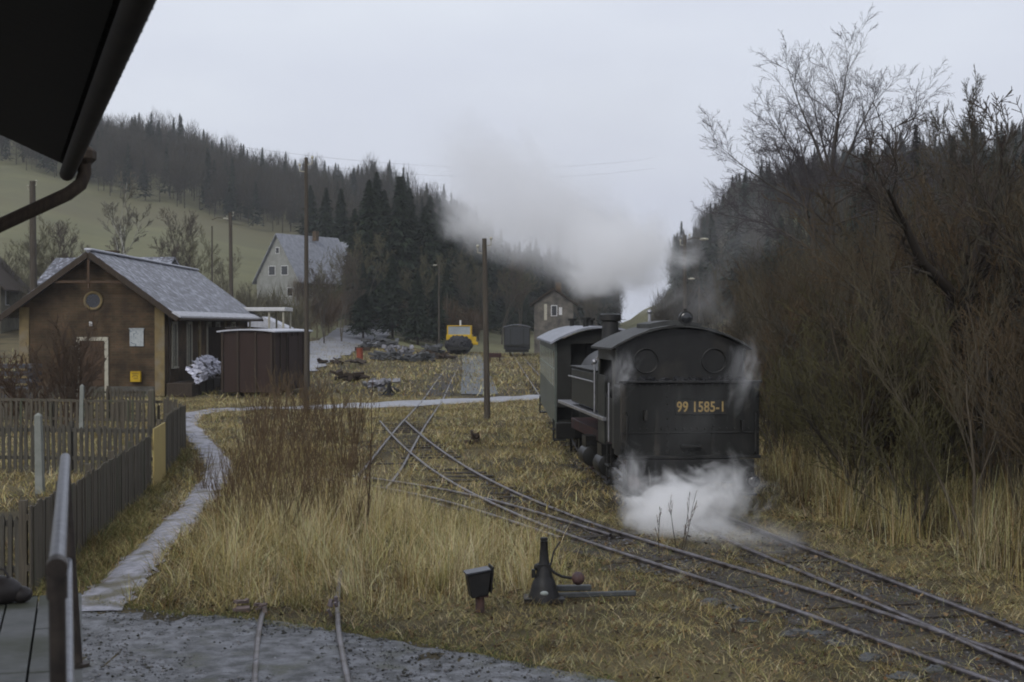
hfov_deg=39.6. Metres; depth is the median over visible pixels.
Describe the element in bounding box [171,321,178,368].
side window
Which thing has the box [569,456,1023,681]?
ballast stones
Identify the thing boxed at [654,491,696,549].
sapling
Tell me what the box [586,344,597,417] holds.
end door
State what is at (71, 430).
picket fence
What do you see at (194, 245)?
bare tree
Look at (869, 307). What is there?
slender tree
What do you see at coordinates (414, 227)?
conifer
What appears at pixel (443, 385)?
track ground
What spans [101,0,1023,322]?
sky
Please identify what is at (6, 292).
window
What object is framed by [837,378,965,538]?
bare shrub
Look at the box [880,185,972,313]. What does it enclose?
slender tree
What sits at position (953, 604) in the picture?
railway track
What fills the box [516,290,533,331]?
conifer
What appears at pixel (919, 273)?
slender tree
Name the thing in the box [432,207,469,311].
conifer
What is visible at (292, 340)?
sliding door
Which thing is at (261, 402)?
stem shrub
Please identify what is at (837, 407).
bare shrub
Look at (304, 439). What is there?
stem shrub
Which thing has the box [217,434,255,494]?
stem shrub
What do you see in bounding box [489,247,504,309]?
conifer
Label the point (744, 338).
bare shrub
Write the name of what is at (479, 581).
point indicator
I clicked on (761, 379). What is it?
bare shrub
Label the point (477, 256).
conifer
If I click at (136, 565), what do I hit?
footpath
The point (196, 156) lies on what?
hillside wood
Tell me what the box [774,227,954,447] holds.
bare shrub
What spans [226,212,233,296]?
utility pole
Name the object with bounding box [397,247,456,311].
bare tree
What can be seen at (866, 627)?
track ground
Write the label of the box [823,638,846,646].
stone
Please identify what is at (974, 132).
fan shaped tree
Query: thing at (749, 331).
bare shrub
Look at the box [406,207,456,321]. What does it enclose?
conifer
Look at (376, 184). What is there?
conifer
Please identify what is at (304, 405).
stem shrub
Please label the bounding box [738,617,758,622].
stone
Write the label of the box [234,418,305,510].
stem shrub
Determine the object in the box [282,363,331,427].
stem shrub
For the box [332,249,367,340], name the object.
bare tree
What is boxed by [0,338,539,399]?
grass
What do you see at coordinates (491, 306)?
conifer
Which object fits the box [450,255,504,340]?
bare tree
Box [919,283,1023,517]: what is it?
bare shrub
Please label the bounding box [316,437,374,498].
stem shrub
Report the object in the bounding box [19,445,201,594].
grass
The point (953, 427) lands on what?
bare shrub
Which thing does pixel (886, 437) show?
bare shrub
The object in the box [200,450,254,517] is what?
stem shrub
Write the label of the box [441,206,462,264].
conifer
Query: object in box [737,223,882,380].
bare shrub
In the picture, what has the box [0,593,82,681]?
station platform
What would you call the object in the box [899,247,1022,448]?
bare shrub
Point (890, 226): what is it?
slender tree
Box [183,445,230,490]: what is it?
stem shrub
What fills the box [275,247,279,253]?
window
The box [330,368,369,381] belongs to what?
brush heap
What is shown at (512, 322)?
conifer
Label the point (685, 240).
street lamp
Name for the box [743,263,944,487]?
bare shrub
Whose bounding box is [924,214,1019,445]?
slender tree
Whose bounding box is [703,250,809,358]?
slender tree
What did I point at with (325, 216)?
conifer
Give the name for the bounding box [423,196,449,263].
conifer
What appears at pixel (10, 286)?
cream cottage
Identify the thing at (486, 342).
utility pole
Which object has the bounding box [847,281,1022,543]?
slender tree
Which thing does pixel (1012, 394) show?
bare shrub
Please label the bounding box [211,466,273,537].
stem shrub
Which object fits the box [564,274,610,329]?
bare tree
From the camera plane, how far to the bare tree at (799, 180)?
60.78 m
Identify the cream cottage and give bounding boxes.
[0,257,29,332]
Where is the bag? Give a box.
[0,568,32,604]
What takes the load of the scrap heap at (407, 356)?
on the ground at (84, 210)
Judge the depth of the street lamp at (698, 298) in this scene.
89.93 m
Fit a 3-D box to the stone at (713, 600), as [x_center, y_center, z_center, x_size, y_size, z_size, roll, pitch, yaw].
[2.265,2.982,16.140,0.262,0.127,0.381,0,1,24]
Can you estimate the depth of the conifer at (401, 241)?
175.11 m
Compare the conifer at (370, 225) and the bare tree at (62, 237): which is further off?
the conifer at (370, 225)
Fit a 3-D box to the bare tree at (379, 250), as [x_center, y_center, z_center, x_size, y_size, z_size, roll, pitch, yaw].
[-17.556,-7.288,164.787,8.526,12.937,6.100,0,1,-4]
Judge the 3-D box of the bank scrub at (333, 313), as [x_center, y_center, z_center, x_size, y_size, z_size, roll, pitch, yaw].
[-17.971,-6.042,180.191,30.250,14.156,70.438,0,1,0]
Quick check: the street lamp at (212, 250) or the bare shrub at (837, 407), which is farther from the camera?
the street lamp at (212, 250)
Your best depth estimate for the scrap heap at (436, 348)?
134.34 m
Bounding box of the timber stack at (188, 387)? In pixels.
[167,377,220,396]
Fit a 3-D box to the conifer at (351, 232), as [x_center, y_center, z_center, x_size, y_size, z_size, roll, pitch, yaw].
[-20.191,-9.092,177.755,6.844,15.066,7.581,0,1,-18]
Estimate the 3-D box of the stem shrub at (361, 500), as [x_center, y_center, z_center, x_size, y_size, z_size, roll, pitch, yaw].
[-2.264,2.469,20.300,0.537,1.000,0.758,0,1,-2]
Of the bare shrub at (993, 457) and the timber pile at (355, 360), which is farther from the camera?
the timber pile at (355, 360)
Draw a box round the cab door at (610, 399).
[606,397,611,441]
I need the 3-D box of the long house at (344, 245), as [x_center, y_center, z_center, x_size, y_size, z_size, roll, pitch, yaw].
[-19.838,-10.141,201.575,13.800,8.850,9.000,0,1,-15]
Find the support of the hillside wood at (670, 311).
on the ground at (84, 210)
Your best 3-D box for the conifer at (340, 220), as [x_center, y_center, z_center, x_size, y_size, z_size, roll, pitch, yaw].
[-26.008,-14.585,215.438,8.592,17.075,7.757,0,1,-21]
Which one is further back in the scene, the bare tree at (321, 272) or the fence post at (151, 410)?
the bare tree at (321, 272)
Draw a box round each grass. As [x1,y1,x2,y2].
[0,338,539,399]
[0,394,1023,516]
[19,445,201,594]
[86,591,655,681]
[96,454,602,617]
[754,421,1023,594]
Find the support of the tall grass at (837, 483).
on the ground at (84, 210)
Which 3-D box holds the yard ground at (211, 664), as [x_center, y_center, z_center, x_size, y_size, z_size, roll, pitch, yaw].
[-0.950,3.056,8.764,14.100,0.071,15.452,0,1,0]
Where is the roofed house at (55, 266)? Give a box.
[37,257,178,284]
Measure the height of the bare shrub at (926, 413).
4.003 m
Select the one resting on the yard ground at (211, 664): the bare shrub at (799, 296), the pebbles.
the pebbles
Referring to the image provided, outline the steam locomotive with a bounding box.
[556,309,761,503]
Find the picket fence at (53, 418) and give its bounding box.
[0,398,162,435]
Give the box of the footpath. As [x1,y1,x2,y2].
[82,408,245,610]
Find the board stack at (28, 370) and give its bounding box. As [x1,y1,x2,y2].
[0,364,41,398]
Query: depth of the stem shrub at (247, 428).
32.13 m
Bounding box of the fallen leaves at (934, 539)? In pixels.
[754,469,1023,578]
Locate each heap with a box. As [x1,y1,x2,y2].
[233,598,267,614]
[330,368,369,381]
[358,337,398,348]
[362,378,399,391]
[368,350,434,361]
[382,344,414,356]
[389,332,435,343]
[421,344,444,353]
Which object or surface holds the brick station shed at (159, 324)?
on the ground at (84, 210)
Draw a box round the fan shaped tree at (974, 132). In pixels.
[914,63,1023,272]
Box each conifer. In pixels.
[294,185,318,235]
[311,188,335,237]
[330,180,403,325]
[330,188,350,241]
[332,209,372,320]
[343,262,379,337]
[363,171,387,224]
[369,254,409,338]
[371,190,391,311]
[372,176,431,319]
[392,176,407,215]
[399,268,437,344]
[405,188,426,254]
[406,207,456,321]
[407,205,419,269]
[422,275,449,343]
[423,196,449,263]
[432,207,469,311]
[440,267,465,337]
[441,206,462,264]
[449,239,473,309]
[453,221,479,299]
[471,237,482,288]
[481,276,500,331]
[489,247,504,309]
[497,284,518,334]
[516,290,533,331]
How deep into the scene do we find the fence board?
28.23 m
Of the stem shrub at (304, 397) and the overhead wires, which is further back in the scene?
the overhead wires
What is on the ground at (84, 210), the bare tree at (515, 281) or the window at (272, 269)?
the bare tree at (515, 281)
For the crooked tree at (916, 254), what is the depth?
26.42 m
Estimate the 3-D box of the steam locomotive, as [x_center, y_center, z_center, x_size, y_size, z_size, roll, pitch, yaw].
[2.462,1.087,27.443,2.400,3.365,9.440,0,1,-6]
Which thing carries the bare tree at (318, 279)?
on the ground at (84, 210)
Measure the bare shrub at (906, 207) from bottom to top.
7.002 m
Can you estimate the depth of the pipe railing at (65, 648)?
4.58 m
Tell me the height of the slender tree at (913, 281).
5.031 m
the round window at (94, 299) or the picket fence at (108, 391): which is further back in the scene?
the round window at (94, 299)
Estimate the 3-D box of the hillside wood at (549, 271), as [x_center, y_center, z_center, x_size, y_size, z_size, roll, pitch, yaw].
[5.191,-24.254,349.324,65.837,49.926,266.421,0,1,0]
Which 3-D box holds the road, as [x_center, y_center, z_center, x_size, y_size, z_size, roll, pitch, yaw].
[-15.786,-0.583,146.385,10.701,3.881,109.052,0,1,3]
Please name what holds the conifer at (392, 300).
on the ground at (84, 210)
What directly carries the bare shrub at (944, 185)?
on the ground at (84, 210)
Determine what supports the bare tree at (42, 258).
on the ground at (84, 210)
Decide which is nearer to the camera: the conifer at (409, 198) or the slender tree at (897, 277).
the slender tree at (897, 277)
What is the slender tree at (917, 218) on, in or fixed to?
on the ground at (84, 210)
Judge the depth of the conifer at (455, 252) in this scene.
194.57 m
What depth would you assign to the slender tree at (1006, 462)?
22.03 m
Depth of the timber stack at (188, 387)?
61.86 m
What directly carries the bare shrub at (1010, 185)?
on the ground at (84, 210)
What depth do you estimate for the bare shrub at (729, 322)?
54.04 m
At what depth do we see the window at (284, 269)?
184.20 m
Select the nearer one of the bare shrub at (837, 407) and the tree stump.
the bare shrub at (837, 407)
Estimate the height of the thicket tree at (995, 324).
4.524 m
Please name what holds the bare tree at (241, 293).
on the ground at (84, 210)
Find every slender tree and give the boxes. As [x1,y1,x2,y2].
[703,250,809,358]
[828,196,936,477]
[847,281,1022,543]
[848,266,998,499]
[850,179,912,283]
[856,269,914,460]
[863,194,981,497]
[864,181,988,444]
[869,204,960,452]
[873,239,987,423]
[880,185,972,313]
[889,237,1023,526]
[891,252,951,425]
[904,179,940,389]
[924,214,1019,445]
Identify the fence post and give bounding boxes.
[34,413,44,493]
[79,384,83,434]
[147,389,155,436]
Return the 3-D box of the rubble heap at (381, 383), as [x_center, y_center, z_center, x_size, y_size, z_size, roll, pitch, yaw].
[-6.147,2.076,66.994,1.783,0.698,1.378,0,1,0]
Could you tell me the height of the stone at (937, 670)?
0.112 m
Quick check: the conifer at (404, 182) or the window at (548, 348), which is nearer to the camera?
the window at (548, 348)
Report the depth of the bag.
8.58 m
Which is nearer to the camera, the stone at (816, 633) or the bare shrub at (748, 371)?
the stone at (816, 633)
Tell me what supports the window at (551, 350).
in the passenger coach
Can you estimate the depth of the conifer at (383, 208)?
181.41 m
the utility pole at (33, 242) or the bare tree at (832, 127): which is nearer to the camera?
the bare tree at (832, 127)
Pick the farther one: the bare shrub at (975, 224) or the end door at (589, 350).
the end door at (589, 350)
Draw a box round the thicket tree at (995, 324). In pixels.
[957,257,1020,464]
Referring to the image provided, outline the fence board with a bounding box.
[153,422,165,486]
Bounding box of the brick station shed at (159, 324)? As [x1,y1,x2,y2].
[0,248,263,396]
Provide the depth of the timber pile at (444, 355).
119.33 m
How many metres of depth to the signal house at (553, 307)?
149.98 m
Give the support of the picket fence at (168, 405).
on the ground at (84, 210)
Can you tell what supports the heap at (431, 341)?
on the ground at (84, 210)
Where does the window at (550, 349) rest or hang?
in the passenger coach
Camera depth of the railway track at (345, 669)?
15.25 m
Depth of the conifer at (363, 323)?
154.61 m
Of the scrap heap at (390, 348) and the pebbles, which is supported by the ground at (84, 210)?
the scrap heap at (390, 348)
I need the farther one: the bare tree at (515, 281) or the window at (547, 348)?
the bare tree at (515, 281)
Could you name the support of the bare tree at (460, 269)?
on the ground at (84, 210)
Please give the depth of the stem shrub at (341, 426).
30.56 m
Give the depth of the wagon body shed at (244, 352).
62.27 m
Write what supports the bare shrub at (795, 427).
on the ground at (84, 210)
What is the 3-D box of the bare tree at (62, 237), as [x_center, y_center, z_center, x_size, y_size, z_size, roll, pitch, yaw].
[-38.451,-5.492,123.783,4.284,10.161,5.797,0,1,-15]
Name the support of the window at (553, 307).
in the signal house at (553, 307)
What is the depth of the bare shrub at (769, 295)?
46.68 m
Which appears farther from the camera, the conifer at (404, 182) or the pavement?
the conifer at (404, 182)
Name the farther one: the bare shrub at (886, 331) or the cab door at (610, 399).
the bare shrub at (886, 331)
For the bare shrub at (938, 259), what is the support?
on the ground at (84, 210)
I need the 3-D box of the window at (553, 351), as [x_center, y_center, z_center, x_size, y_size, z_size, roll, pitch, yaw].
[0.993,0.653,33.838,0.013,0.840,0.880,0,1,-1]
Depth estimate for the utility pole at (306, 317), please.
49.92 m
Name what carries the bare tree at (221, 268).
on the ground at (84, 210)
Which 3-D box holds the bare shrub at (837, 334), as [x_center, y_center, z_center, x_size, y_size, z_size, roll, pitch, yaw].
[7.920,0.815,29.687,3.140,4.213,3.703,0,1,16]
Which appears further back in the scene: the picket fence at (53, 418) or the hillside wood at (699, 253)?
the hillside wood at (699, 253)
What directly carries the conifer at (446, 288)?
on the ground at (84, 210)
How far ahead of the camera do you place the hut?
88.60 m
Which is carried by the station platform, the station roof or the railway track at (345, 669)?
the station roof
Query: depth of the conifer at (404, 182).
224.56 m
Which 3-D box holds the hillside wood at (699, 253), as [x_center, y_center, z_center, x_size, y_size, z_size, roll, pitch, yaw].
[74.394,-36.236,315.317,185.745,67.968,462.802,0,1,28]
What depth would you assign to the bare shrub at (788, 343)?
41.87 m
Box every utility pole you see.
[27,180,36,291]
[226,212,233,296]
[298,156,313,412]
[476,237,492,419]
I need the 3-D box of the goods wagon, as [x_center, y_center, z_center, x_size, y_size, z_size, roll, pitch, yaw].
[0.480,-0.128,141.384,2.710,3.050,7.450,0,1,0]
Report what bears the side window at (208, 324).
in the brick station shed at (159, 324)
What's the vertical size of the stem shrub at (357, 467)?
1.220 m
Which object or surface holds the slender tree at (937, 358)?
on the ground at (84, 210)
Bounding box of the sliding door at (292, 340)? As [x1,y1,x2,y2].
[288,336,297,384]
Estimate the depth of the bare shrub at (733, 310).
55.19 m
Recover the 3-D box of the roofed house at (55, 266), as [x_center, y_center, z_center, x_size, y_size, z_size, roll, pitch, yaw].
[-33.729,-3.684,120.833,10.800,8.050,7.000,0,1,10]
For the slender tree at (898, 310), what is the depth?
33.25 m
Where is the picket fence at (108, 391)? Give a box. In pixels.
[0,386,145,421]
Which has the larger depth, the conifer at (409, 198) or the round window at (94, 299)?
the conifer at (409, 198)
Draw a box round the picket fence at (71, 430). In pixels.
[0,421,155,474]
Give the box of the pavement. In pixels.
[460,353,497,393]
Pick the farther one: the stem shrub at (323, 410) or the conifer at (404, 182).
the conifer at (404, 182)
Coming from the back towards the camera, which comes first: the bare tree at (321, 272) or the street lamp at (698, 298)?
the bare tree at (321, 272)
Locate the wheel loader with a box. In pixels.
[444,320,477,354]
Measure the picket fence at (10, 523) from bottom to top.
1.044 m
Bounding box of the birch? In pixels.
[97,170,152,254]
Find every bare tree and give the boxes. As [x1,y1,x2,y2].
[0,225,47,296]
[10,215,69,286]
[47,220,89,265]
[48,242,78,266]
[147,208,198,266]
[166,218,219,276]
[207,247,241,291]
[213,268,264,306]
[288,267,336,325]
[303,251,346,342]
[327,223,396,302]
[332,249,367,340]
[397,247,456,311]
[447,241,487,306]
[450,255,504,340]
[494,251,531,343]
[497,249,544,325]
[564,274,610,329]
[570,274,610,325]
[690,96,870,273]
[737,3,945,267]
[799,58,961,261]
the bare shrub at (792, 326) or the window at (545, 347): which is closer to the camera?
the bare shrub at (792, 326)
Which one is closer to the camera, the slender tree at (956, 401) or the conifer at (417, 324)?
the slender tree at (956, 401)
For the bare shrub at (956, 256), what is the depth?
26.65 m
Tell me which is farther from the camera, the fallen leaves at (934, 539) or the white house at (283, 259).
the white house at (283, 259)
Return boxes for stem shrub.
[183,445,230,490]
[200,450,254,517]
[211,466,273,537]
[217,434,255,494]
[231,390,280,457]
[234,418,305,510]
[242,394,310,478]
[244,376,282,437]
[254,361,295,416]
[256,446,324,539]
[269,411,329,495]
[271,377,323,445]
[272,445,356,528]
[276,395,336,470]
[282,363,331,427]
[299,378,353,444]
[316,401,379,472]
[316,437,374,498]
[328,385,377,443]
[335,433,383,491]
[336,482,372,544]
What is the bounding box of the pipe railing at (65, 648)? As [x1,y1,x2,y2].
[45,453,89,681]
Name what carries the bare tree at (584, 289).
on the ground at (84, 210)
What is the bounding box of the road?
[310,318,406,370]
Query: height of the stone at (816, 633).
0.104 m
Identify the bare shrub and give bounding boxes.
[0,349,70,426]
[18,303,108,424]
[689,290,807,418]
[695,286,766,344]
[708,298,794,417]
[711,300,758,346]
[714,235,826,326]
[723,291,801,389]
[731,257,851,410]
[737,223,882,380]
[740,224,878,367]
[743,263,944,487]
[744,284,886,454]
[744,330,817,447]
[744,340,796,435]
[751,300,818,425]
[755,291,929,510]
[756,269,853,378]
[759,342,806,464]
[761,180,1022,477]
[761,365,846,472]
[765,331,843,469]
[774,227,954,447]
[795,121,1023,459]
[812,283,948,471]
[815,284,956,503]
[826,279,946,456]
[827,264,943,405]
[830,130,1022,444]
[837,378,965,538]
[875,133,1023,255]
[878,214,1019,287]
[884,287,1022,501]
[896,311,998,482]
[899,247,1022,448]
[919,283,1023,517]
[926,134,1023,416]
[942,244,1023,489]
[950,155,1023,464]
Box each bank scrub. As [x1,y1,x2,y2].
[10,263,315,334]
[287,276,482,341]
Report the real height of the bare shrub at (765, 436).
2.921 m
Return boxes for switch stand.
[382,381,399,394]
[524,537,635,604]
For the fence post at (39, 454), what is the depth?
26.56 m
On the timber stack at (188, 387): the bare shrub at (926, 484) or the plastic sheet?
the plastic sheet
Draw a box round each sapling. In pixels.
[361,381,373,543]
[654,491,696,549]
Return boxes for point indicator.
[463,563,493,612]
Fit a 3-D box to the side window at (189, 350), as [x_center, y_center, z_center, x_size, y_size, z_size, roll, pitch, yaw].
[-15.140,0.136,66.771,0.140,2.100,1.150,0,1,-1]
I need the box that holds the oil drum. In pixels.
[355,347,370,358]
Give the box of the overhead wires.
[95,124,651,177]
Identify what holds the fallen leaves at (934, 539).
on the ground at (84, 210)
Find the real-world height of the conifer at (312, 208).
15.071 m
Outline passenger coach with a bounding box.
[537,317,625,449]
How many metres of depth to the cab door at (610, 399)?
24.46 m
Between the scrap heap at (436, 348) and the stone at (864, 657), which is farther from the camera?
the scrap heap at (436, 348)
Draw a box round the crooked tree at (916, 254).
[817,86,1023,480]
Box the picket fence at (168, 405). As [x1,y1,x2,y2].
[163,397,176,421]
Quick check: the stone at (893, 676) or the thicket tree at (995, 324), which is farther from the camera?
the thicket tree at (995, 324)
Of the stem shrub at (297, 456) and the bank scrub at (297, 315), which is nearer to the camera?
the stem shrub at (297, 456)
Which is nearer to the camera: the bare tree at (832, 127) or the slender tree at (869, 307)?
the slender tree at (869, 307)
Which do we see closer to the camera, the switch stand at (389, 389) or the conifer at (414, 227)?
the switch stand at (389, 389)
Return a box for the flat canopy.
[244,307,292,328]
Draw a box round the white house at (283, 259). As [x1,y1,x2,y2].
[252,231,345,306]
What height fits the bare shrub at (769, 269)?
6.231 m
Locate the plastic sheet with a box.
[185,355,220,383]
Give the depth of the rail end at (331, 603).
15.35 m
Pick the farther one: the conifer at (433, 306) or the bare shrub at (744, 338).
the conifer at (433, 306)
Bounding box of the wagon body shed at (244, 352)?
[216,328,312,392]
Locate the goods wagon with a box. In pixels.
[504,324,529,355]
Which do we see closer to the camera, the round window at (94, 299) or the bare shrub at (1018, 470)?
the bare shrub at (1018, 470)
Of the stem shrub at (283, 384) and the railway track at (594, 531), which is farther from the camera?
the stem shrub at (283, 384)
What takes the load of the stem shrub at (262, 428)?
on the ground at (84, 210)
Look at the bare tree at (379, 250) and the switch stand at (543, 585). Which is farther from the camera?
the bare tree at (379, 250)
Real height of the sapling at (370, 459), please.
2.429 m
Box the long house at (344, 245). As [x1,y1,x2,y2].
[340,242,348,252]
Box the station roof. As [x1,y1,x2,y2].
[0,0,156,232]
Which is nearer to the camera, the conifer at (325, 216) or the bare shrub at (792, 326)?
the bare shrub at (792, 326)
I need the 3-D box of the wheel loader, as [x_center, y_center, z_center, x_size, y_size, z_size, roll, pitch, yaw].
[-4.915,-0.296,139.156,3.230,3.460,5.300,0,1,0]
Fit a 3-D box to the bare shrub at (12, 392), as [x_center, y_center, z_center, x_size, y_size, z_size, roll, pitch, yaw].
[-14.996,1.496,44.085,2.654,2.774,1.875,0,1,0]
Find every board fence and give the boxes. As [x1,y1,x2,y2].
[18,436,150,593]
[156,403,185,472]
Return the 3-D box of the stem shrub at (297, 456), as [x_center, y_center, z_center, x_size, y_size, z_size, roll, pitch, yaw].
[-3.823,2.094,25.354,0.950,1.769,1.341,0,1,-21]
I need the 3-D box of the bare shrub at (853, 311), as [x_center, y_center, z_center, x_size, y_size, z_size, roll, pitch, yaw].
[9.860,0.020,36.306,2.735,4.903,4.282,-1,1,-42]
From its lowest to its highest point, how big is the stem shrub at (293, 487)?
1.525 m
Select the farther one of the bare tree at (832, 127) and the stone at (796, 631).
the bare tree at (832, 127)
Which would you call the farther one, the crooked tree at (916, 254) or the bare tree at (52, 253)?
the bare tree at (52, 253)
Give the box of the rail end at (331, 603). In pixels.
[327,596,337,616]
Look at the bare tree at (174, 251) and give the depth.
135.38 m
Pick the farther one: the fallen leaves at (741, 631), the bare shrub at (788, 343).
the bare shrub at (788, 343)
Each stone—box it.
[699,598,722,606]
[724,604,741,610]
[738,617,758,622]
[779,628,811,637]
[809,630,827,637]
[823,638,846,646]
[859,652,881,662]
[886,670,919,681]
[920,664,946,673]
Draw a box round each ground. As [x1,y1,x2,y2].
[0,140,1023,681]
[7,602,615,681]
[419,357,462,395]
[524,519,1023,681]
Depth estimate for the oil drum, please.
111.90 m
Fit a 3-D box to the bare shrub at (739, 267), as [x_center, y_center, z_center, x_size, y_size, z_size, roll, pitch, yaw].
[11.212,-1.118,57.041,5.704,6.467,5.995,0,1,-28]
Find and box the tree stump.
[465,430,479,443]
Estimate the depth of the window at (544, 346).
40.26 m
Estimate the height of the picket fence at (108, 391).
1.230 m
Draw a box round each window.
[5,291,8,304]
[83,291,102,309]
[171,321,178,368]
[186,322,192,366]
[206,322,211,354]
[269,266,275,275]
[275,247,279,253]
[281,265,287,274]
[544,346,544,375]
[545,347,545,376]
[547,348,547,378]
[548,348,548,380]
[550,349,550,382]
[551,305,556,315]
[551,350,551,383]
[553,351,553,385]
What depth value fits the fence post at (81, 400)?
40.77 m
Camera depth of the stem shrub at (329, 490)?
21.59 m
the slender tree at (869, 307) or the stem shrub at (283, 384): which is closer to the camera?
the slender tree at (869, 307)
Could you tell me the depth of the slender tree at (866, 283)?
25.88 m
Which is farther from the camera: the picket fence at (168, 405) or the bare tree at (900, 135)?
the bare tree at (900, 135)
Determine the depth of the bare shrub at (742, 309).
48.08 m
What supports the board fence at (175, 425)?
on the ground at (84, 210)
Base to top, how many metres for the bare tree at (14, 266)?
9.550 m
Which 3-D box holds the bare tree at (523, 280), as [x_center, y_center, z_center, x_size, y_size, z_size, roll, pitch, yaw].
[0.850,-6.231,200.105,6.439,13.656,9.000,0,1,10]
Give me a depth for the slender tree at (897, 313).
25.19 m
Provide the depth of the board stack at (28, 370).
57.48 m
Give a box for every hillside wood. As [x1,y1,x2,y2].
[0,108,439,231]
[434,184,627,330]
[643,236,774,331]
[660,119,1023,327]
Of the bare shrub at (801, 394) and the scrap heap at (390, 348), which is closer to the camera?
the bare shrub at (801, 394)
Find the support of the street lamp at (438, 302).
on the ground at (84, 210)
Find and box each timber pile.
[317,357,366,364]
[411,349,456,359]
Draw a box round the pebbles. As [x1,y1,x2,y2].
[82,605,606,681]
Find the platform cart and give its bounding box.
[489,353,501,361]
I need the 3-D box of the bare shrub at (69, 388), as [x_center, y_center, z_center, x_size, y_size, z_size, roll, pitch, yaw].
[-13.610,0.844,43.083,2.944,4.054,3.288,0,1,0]
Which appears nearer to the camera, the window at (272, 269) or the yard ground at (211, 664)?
the yard ground at (211, 664)
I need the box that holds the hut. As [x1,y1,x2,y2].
[248,317,293,328]
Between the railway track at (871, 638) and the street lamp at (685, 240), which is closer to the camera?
the railway track at (871, 638)
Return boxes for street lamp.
[211,217,227,281]
[433,264,439,343]
[679,234,708,308]
[688,277,699,322]
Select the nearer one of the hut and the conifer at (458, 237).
the hut
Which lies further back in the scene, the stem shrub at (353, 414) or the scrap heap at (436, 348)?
the scrap heap at (436, 348)
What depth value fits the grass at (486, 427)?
34.95 m
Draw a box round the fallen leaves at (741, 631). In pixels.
[5,499,1023,681]
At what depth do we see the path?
57.29 m
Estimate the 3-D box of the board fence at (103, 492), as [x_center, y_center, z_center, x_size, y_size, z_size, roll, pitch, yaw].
[-6.335,2.400,21.937,0.168,1.196,10.845,0,1,-7]
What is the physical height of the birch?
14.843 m
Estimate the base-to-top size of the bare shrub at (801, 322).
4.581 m
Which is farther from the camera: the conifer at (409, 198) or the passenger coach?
the conifer at (409, 198)
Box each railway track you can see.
[252,369,457,681]
[309,473,611,539]
[372,420,1023,681]
[512,352,1023,673]
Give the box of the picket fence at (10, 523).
[0,513,18,580]
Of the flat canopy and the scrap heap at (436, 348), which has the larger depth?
the scrap heap at (436, 348)
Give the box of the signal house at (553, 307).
[529,282,577,353]
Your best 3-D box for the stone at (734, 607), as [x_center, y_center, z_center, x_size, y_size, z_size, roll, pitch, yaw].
[2.452,2.985,15.870,0.182,0.104,0.261,0,1,-15]

